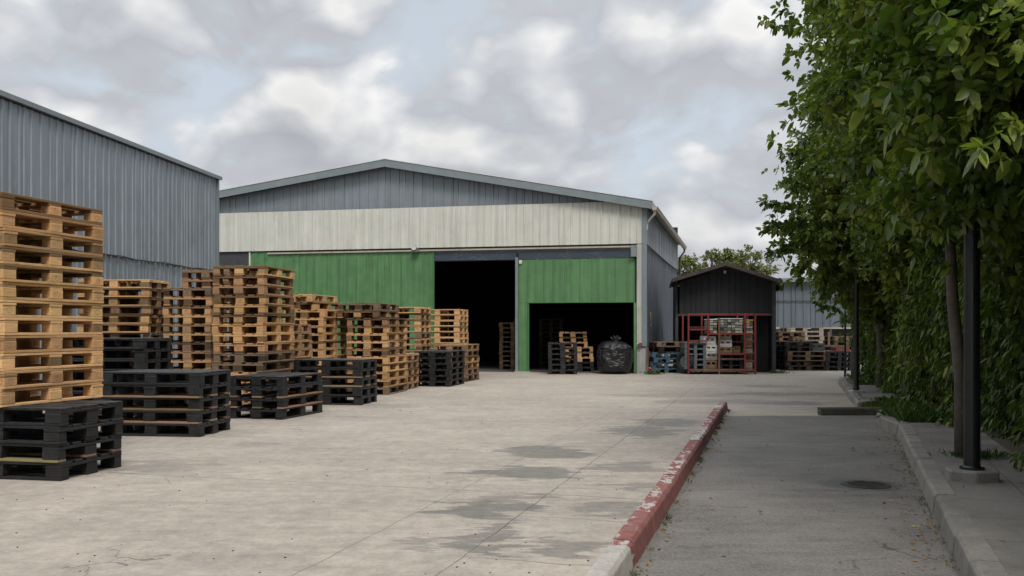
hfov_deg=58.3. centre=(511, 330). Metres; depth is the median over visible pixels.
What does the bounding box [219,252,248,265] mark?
strip window
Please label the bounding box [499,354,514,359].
wooden pallet
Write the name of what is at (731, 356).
black pallet
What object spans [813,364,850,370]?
black pallet
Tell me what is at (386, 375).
wooden pallet
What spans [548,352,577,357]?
black pallet
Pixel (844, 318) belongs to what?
broadleaf tree
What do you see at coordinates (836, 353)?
black pallet
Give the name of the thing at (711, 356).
crate
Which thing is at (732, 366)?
black pallet
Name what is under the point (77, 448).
black pallet
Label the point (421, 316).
wooden pallet
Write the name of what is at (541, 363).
wooden pallet
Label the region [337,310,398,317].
wooden pallet
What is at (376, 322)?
wooden pallet
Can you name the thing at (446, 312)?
wooden pallet
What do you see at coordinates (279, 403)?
black pallet
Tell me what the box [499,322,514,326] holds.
wooden pallet
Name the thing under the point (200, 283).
wooden pallet
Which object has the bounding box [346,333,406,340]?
wooden pallet
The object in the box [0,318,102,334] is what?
wooden pallet
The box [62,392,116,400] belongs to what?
black pallet
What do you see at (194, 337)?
wooden pallet
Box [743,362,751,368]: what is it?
crate
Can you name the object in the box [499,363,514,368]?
wooden pallet
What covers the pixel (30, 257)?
wooden pallet
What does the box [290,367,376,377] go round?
black pallet
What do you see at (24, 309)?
wooden pallet
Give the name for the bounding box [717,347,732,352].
crate
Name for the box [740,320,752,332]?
bundle
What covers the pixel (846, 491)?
fallen leaves
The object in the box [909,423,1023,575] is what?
pavement
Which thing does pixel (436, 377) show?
black pallet
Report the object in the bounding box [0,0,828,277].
sky
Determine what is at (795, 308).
blue grey building
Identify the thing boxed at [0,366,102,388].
wooden pallet
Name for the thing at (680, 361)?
tyre
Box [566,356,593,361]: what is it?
wooden pallet
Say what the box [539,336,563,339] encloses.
wooden pallet
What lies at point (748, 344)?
crate
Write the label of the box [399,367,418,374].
wooden pallet
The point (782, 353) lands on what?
black pallet
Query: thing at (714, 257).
background tree
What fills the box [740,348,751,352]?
crate
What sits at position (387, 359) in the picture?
wooden pallet
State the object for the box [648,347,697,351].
black pallet
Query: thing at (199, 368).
wooden pallet
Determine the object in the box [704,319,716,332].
bundle
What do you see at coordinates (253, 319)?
wooden pallet
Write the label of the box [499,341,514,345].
wooden pallet
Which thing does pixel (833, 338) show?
wooden pallet
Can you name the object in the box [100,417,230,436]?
black pallet
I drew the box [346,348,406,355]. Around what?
wooden pallet
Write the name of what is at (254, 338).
wooden pallet
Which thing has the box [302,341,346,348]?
wooden pallet
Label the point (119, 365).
black pallet
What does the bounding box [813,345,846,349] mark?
wooden pallet
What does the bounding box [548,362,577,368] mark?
black pallet
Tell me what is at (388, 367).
wooden pallet
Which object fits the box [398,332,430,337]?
wooden pallet
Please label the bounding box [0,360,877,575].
yard
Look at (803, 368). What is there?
wooden pallet
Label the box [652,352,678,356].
blue pallet
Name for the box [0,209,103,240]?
wooden pallet
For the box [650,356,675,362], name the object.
blue pallet
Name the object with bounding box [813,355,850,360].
black pallet
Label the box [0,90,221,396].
grey warehouse
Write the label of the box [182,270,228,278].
wooden pallet
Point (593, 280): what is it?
sectional door
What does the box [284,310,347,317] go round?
wooden pallet
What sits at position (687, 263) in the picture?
background tree
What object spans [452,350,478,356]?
wooden pallet
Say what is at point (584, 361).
black pallet
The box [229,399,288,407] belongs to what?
wooden pallet
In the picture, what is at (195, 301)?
wooden pallet
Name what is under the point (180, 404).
black pallet
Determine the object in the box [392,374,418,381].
wooden pallet
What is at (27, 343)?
wooden pallet
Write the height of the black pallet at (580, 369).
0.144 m
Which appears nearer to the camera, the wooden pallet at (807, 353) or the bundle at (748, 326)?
the bundle at (748, 326)
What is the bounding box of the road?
[629,415,961,575]
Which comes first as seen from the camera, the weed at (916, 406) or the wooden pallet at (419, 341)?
the weed at (916, 406)
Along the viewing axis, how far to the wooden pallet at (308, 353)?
15.94 m
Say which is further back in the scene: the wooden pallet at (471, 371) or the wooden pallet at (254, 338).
the wooden pallet at (471, 371)
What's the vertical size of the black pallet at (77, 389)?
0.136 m
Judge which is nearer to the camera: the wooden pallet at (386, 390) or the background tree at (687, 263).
the wooden pallet at (386, 390)
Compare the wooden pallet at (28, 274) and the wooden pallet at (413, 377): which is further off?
the wooden pallet at (413, 377)
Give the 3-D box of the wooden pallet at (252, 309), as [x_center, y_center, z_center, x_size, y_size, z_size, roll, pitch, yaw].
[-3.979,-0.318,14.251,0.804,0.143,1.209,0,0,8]
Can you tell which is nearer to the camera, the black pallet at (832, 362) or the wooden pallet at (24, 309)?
the wooden pallet at (24, 309)
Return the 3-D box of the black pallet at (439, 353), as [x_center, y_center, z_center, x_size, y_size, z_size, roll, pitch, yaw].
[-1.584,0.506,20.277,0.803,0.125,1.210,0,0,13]
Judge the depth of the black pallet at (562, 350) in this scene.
25.17 m
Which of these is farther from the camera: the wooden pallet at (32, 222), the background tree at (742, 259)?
the background tree at (742, 259)
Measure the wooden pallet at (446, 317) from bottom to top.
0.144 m
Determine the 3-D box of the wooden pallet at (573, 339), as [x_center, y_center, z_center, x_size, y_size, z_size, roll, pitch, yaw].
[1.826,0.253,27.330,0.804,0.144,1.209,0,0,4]
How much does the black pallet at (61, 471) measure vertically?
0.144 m
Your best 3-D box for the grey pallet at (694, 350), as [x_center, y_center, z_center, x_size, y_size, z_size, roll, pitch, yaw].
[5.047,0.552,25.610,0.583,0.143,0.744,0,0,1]
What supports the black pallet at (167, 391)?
on the black pallet at (180, 404)
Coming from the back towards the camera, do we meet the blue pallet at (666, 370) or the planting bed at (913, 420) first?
the blue pallet at (666, 370)
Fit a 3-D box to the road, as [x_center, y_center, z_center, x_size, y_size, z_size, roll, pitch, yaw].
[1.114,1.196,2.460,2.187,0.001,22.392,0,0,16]
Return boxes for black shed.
[669,262,781,371]
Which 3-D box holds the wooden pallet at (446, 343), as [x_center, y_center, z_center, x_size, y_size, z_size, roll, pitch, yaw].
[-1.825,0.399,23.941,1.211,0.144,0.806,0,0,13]
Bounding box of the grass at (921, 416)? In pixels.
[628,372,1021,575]
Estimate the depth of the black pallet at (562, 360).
25.19 m
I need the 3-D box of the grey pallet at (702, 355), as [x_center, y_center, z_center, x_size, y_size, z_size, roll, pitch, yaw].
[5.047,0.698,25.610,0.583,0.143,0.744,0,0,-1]
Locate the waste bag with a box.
[596,335,632,373]
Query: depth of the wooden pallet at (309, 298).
17.31 m
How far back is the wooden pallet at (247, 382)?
13.77 m
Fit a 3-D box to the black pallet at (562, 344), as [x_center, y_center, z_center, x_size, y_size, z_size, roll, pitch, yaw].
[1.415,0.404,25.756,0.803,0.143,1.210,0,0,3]
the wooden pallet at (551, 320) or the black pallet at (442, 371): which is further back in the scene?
the wooden pallet at (551, 320)
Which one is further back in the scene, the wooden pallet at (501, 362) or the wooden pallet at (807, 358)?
the wooden pallet at (501, 362)
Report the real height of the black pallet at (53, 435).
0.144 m
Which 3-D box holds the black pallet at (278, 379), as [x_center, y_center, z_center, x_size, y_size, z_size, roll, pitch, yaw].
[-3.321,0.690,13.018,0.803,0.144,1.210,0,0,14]
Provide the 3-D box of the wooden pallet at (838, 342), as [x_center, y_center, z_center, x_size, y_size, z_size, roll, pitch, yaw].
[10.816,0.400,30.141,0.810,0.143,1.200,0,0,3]
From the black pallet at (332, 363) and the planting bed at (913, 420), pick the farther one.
the black pallet at (332, 363)
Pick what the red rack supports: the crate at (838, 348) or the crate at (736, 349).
the crate at (736, 349)
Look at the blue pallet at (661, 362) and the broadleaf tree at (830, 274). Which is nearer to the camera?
the broadleaf tree at (830, 274)
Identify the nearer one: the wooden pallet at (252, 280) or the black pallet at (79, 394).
the black pallet at (79, 394)
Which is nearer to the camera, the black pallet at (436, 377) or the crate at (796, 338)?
the black pallet at (436, 377)
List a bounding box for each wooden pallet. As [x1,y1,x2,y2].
[0,191,102,224]
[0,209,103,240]
[0,227,103,256]
[0,245,102,271]
[0,263,103,287]
[0,281,103,303]
[0,299,102,318]
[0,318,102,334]
[0,335,103,352]
[0,351,102,370]
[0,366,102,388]
[0,382,102,406]
[77,288,163,297]
[77,324,162,332]
[78,279,169,289]
[78,297,163,306]
[78,315,163,323]
[79,306,162,314]
[103,333,162,337]
[162,306,228,314]
[162,324,227,332]
[163,287,227,296]
[163,297,228,305]
[163,315,228,323]
[163,333,228,341]
[169,341,228,350]
[171,350,229,359]
[171,358,229,368]
[172,367,227,369]
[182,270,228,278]
[182,279,227,288]
[211,324,293,332]
[212,314,294,323]
[212,333,294,342]
[212,360,293,371]
[213,265,294,278]
[213,275,292,287]
[213,285,292,296]
[213,304,294,314]
[213,342,294,352]
[213,351,294,362]
[214,295,293,305]
[229,378,287,391]
[229,388,288,401]
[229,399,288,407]
[231,369,290,381]
[280,357,310,367]
[281,294,336,302]
[281,324,311,332]
[281,333,311,340]
[282,302,337,310]
[282,341,312,349]
[282,349,312,358]
[283,318,346,325]
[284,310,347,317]
[302,326,347,332]
[302,333,347,340]
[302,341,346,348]
[302,348,346,356]
[311,355,346,364]
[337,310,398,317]
[338,303,398,311]
[346,318,407,325]
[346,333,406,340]
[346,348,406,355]
[347,326,406,332]
[347,340,406,348]
[347,355,406,363]
[347,362,407,371]
[347,369,407,378]
[347,384,406,394]
[348,376,407,386]
[354,353,418,360]
[390,307,430,313]
[390,313,430,319]
[391,326,430,331]
[391,381,418,389]
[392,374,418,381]
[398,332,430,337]
[398,338,430,344]
[398,344,430,350]
[399,320,430,325]
[399,360,418,367]
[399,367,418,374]
[415,343,467,348]
[430,315,467,320]
[431,309,467,314]
[431,321,467,325]
[431,326,467,331]
[431,332,468,337]
[431,337,468,342]
[433,344,478,350]
[451,367,478,375]
[451,373,478,381]
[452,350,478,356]
[452,362,478,368]
[464,356,479,362]
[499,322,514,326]
[499,327,514,331]
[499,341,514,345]
[499,345,514,350]
[499,350,514,354]
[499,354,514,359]
[499,359,514,364]
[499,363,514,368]
[500,332,514,335]
[500,336,514,340]
[539,319,562,322]
[539,323,562,326]
[539,327,562,331]
[539,332,559,335]
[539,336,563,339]
[539,340,558,344]
[539,344,559,348]
[539,352,558,356]
[539,357,559,361]
[539,361,559,365]
[559,332,586,336]
[559,337,586,341]
[559,341,587,346]
[565,346,592,351]
[565,351,592,356]
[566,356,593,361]
[649,341,697,346]
[776,332,804,335]
[776,336,804,340]
[780,327,823,331]
[782,361,824,365]
[783,356,825,360]
[783,366,824,370]
[787,351,825,355]
[794,332,823,335]
[795,336,823,340]
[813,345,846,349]
[824,336,851,340]
[824,340,849,344]
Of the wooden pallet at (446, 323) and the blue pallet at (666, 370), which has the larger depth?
the blue pallet at (666, 370)
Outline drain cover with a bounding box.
[840,480,890,488]
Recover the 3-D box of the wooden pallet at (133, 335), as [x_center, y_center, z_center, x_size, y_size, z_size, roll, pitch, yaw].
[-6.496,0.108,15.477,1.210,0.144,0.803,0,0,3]
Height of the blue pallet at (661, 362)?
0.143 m
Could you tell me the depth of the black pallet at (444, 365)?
19.83 m
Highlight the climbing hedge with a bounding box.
[846,193,1023,471]
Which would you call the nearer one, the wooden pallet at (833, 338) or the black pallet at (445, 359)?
the black pallet at (445, 359)
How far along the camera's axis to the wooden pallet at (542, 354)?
31.02 m
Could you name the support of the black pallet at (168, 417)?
on the black pallet at (192, 430)
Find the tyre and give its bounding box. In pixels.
[676,350,693,373]
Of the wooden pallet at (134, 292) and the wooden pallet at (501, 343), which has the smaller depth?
the wooden pallet at (134, 292)
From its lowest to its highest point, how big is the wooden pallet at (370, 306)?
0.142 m
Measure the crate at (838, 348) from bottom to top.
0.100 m
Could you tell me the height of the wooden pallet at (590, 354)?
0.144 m
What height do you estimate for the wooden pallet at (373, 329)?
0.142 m
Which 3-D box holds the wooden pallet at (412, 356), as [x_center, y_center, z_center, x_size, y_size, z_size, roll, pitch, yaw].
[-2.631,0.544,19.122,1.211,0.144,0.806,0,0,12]
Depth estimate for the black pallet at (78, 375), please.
12.01 m
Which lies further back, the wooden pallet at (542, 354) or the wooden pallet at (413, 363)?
the wooden pallet at (542, 354)
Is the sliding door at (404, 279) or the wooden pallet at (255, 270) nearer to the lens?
the wooden pallet at (255, 270)
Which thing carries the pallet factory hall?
on the yard at (540, 443)
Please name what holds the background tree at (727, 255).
on the yard at (540, 443)
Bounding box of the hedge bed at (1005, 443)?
[983,430,1023,459]
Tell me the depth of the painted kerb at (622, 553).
5.58 m
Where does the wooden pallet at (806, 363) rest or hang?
on the wooden pallet at (803, 368)
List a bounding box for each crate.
[700,336,715,344]
[706,345,716,351]
[706,352,716,358]
[706,359,716,368]
[715,335,730,338]
[716,339,731,346]
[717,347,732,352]
[732,346,739,352]
[740,335,751,340]
[740,342,751,347]
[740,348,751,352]
[743,355,751,361]
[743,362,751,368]
[788,337,804,345]
[807,343,824,350]
[830,347,848,350]
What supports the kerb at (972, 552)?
on the yard at (540, 443)
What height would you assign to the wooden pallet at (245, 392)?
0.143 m
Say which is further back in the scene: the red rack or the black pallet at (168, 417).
the red rack
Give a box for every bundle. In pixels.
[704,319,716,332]
[715,318,742,332]
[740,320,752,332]
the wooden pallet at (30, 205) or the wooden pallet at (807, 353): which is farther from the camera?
the wooden pallet at (807, 353)
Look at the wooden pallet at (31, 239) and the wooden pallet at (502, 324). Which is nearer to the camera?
the wooden pallet at (31, 239)
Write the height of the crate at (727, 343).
0.200 m
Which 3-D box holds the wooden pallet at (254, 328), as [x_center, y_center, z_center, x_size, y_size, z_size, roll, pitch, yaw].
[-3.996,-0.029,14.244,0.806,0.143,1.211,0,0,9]
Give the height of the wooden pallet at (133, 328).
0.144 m
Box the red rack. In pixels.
[682,314,768,373]
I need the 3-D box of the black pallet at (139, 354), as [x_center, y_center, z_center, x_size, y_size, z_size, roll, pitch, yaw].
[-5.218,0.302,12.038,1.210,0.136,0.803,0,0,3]
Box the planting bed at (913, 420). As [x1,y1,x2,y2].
[878,409,939,422]
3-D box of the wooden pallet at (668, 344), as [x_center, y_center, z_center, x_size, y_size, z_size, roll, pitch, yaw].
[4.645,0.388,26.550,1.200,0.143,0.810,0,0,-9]
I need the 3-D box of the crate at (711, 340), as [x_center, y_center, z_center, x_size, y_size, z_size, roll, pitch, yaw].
[5.449,0.268,25.550,0.340,0.240,0.500,0,0,0]
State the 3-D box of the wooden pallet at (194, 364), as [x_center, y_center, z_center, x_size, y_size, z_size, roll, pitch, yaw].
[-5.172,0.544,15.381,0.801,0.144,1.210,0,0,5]
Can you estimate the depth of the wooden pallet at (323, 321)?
17.23 m
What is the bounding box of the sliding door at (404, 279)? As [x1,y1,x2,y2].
[268,251,434,353]
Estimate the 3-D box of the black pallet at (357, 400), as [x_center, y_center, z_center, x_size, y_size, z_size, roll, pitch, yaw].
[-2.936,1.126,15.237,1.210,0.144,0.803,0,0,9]
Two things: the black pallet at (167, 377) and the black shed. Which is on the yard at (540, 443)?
the black shed
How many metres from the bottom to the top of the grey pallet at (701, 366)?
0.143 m
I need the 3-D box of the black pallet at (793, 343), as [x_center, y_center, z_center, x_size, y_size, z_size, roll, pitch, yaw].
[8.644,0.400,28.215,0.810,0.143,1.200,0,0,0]
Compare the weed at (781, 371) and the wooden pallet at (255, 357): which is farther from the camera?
the weed at (781, 371)
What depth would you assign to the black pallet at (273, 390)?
12.54 m
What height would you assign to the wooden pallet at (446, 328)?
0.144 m
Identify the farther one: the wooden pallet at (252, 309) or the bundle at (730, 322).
the bundle at (730, 322)
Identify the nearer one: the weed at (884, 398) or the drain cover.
the drain cover
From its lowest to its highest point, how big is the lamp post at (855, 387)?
3.600 m
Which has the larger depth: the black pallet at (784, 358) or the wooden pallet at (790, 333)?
the wooden pallet at (790, 333)
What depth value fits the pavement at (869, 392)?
15.82 m
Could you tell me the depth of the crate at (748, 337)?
25.40 m
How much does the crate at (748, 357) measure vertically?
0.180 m
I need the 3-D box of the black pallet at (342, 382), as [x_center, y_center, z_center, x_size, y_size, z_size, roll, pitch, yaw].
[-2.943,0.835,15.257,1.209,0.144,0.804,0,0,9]
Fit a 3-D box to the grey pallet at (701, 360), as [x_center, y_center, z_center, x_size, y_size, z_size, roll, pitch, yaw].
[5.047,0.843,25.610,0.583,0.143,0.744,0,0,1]
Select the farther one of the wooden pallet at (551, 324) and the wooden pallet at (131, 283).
the wooden pallet at (551, 324)
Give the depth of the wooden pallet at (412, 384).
18.95 m
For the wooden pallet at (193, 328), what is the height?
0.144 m
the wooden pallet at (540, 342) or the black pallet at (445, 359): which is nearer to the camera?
the black pallet at (445, 359)
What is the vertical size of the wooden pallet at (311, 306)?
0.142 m
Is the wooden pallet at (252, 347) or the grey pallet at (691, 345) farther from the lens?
the grey pallet at (691, 345)
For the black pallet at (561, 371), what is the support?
on the yard at (540, 443)
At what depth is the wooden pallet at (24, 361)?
7.97 m
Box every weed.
[641,370,664,374]
[769,370,789,373]
[858,394,909,403]
[872,399,953,418]
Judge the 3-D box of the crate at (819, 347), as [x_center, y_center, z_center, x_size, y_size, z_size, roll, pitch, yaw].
[9.293,0.503,28.300,0.500,0.220,0.500,0,0,0]
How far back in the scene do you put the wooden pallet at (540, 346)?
31.03 m
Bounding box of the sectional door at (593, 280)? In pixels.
[518,258,634,302]
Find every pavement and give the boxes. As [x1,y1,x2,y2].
[851,384,901,400]
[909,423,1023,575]
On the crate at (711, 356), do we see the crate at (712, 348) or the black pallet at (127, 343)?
the crate at (712, 348)
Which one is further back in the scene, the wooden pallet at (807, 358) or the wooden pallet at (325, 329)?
the wooden pallet at (807, 358)
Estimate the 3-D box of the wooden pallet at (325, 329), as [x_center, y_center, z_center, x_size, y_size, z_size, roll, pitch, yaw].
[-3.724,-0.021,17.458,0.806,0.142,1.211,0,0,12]
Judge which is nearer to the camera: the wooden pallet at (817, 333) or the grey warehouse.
the grey warehouse
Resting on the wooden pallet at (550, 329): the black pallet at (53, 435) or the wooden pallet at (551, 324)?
the wooden pallet at (551, 324)
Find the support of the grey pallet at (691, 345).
on the grey pallet at (694, 350)
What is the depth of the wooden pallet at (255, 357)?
13.77 m
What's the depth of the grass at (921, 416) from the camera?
10.84 m
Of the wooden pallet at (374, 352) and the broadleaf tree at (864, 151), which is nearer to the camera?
the broadleaf tree at (864, 151)
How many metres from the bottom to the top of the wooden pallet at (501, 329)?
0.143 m
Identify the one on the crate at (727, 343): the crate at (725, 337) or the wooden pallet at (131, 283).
the crate at (725, 337)
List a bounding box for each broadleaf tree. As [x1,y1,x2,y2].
[755,0,900,387]
[757,0,937,397]
[767,0,1023,456]
[788,92,853,373]
[819,0,1023,267]
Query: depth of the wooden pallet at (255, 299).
13.77 m
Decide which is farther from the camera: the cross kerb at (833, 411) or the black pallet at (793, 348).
the black pallet at (793, 348)
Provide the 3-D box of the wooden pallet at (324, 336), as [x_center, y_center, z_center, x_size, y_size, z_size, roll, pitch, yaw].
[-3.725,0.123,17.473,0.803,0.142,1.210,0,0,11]
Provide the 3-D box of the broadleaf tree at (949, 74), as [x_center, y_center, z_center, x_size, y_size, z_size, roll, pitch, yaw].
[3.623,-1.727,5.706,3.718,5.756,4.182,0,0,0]
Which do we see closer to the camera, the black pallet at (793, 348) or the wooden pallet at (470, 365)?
the wooden pallet at (470, 365)
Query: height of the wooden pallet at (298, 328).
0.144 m
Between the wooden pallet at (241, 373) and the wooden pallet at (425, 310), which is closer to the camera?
the wooden pallet at (241, 373)
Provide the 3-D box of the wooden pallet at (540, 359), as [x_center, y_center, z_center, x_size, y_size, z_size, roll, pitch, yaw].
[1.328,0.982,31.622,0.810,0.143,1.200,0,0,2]
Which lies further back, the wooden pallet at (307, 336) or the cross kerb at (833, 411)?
the wooden pallet at (307, 336)
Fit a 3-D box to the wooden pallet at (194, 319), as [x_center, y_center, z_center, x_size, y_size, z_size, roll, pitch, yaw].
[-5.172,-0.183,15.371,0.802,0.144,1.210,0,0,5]
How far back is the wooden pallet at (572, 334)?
26.74 m
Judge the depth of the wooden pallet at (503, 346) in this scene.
28.43 m
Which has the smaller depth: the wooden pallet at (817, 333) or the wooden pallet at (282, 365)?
the wooden pallet at (282, 365)
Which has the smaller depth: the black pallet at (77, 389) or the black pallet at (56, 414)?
the black pallet at (56, 414)
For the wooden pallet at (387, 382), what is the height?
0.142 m
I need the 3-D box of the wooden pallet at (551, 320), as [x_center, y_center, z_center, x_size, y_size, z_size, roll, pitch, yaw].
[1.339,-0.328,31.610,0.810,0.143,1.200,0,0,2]
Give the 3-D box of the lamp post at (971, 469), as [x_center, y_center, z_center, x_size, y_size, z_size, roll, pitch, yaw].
[3.307,-0.770,6.605,0.364,3.720,0.307,0,0,0]
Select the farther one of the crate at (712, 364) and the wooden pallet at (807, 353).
the wooden pallet at (807, 353)
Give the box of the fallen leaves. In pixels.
[633,418,1023,575]
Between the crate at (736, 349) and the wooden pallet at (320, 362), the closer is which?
the wooden pallet at (320, 362)
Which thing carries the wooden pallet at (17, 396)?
on the black pallet at (56, 414)
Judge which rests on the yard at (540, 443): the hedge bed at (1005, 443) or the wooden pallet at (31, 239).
the hedge bed at (1005, 443)
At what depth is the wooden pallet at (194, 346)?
14.80 m
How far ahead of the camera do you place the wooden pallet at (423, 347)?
21.38 m
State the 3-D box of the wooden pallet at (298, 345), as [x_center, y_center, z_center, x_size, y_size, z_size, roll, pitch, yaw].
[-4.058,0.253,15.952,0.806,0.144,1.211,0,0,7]
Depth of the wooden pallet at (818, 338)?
30.00 m
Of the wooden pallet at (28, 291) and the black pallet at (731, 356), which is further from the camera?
the black pallet at (731, 356)
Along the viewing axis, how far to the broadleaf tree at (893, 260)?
13.16 m
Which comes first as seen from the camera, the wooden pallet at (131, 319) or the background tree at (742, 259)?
the wooden pallet at (131, 319)
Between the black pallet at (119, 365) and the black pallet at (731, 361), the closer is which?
the black pallet at (119, 365)
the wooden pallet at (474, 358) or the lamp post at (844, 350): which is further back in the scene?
the lamp post at (844, 350)
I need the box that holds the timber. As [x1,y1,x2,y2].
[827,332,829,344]
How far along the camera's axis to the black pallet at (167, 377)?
10.62 m
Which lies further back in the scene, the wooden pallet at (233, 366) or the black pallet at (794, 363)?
the black pallet at (794, 363)
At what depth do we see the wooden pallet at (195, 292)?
14.83 m
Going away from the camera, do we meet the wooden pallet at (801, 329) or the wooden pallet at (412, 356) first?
the wooden pallet at (412, 356)
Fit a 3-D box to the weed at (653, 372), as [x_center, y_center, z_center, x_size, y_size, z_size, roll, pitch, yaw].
[3.923,1.155,25.127,0.718,0.149,0.650,0,0,-38]
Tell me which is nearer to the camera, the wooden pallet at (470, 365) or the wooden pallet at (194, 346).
the wooden pallet at (194, 346)
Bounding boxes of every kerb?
[585,401,727,575]
[817,407,881,415]
[838,377,866,406]
[876,410,1008,575]
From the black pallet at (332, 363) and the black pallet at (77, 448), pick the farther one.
the black pallet at (332, 363)
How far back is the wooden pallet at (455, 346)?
21.67 m
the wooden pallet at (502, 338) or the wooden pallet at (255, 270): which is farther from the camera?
the wooden pallet at (502, 338)
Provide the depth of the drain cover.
7.08 m
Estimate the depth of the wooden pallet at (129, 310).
15.12 m
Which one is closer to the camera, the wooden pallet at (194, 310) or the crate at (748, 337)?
the wooden pallet at (194, 310)
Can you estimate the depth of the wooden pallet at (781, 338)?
29.27 m
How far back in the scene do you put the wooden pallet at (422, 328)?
21.42 m
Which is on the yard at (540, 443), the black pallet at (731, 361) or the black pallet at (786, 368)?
the black pallet at (786, 368)
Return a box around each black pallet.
[0,400,122,425]
[0,417,123,444]
[0,432,121,462]
[0,448,121,480]
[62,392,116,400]
[72,338,171,348]
[72,348,171,359]
[72,358,170,370]
[72,368,171,380]
[72,387,116,392]
[99,394,229,410]
[100,406,229,423]
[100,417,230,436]
[101,369,230,384]
[102,382,230,397]
[229,402,322,419]
[230,372,321,386]
[230,383,322,397]
[230,393,322,408]
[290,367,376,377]
[294,358,376,368]
[305,376,376,386]
[305,393,376,404]
[306,384,376,395]
[414,350,464,356]
[418,378,463,386]
[419,356,463,362]
[419,361,464,368]
[419,367,463,374]
[419,372,463,380]
[548,342,576,347]
[548,347,576,352]
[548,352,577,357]
[548,357,576,363]
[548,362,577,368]
[548,367,576,373]
[566,360,592,366]
[566,365,593,371]
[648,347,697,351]
[716,358,742,363]
[717,355,742,357]
[717,364,742,368]
[776,341,812,345]
[776,346,812,350]
[776,350,811,355]
[776,355,811,360]
[776,360,811,365]
[776,365,812,369]
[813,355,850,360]
[813,360,850,365]
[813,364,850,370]
[814,350,850,355]
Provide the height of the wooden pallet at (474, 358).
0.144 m
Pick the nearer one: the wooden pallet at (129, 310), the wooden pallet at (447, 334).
the wooden pallet at (129, 310)
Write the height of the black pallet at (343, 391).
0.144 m
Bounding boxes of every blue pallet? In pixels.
[649,366,680,372]
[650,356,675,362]
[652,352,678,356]
[652,361,675,367]
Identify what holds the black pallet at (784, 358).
on the black pallet at (794, 363)
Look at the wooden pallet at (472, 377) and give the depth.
22.02 m
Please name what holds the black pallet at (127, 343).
on the black pallet at (139, 354)
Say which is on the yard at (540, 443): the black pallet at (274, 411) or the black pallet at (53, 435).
the black pallet at (274, 411)
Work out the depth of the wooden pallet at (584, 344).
27.24 m
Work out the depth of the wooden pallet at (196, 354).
14.79 m
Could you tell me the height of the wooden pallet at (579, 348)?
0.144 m
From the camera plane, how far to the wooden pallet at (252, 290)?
13.76 m
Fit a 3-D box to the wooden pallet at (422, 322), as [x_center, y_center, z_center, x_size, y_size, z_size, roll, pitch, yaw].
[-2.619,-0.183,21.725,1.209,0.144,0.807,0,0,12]
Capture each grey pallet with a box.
[680,342,705,347]
[680,348,705,352]
[683,353,705,358]
[683,358,705,363]
[683,363,705,368]
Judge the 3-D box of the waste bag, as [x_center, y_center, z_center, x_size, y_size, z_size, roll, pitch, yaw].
[2.862,0.663,25.547,1.044,1.073,0.975,0,0,0]
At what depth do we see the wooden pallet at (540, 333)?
31.02 m
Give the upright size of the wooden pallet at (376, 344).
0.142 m
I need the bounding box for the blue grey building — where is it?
[776,278,861,355]
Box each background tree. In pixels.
[678,253,705,276]
[694,248,723,268]
[720,247,738,263]
[731,244,781,275]
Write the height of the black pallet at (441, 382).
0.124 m
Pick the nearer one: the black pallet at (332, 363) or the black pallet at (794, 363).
the black pallet at (332, 363)
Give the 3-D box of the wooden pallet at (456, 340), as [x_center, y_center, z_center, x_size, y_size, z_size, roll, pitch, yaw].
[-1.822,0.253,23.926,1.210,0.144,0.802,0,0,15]
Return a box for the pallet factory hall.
[219,158,686,373]
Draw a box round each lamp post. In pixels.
[839,308,845,377]
[848,206,864,392]
[945,131,998,482]
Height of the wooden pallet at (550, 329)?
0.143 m
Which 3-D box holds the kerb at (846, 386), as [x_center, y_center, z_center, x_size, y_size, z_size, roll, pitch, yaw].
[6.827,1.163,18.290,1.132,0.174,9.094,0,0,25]
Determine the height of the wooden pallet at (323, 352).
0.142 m
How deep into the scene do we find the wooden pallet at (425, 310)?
21.51 m
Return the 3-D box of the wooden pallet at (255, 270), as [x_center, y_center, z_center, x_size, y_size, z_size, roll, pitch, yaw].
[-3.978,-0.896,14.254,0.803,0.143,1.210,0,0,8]
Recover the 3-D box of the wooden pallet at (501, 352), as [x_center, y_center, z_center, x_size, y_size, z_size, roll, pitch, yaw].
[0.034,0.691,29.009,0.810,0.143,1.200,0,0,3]
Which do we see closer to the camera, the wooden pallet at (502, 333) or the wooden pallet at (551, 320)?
the wooden pallet at (502, 333)
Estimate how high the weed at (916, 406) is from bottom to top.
0.310 m
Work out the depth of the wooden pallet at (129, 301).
15.07 m

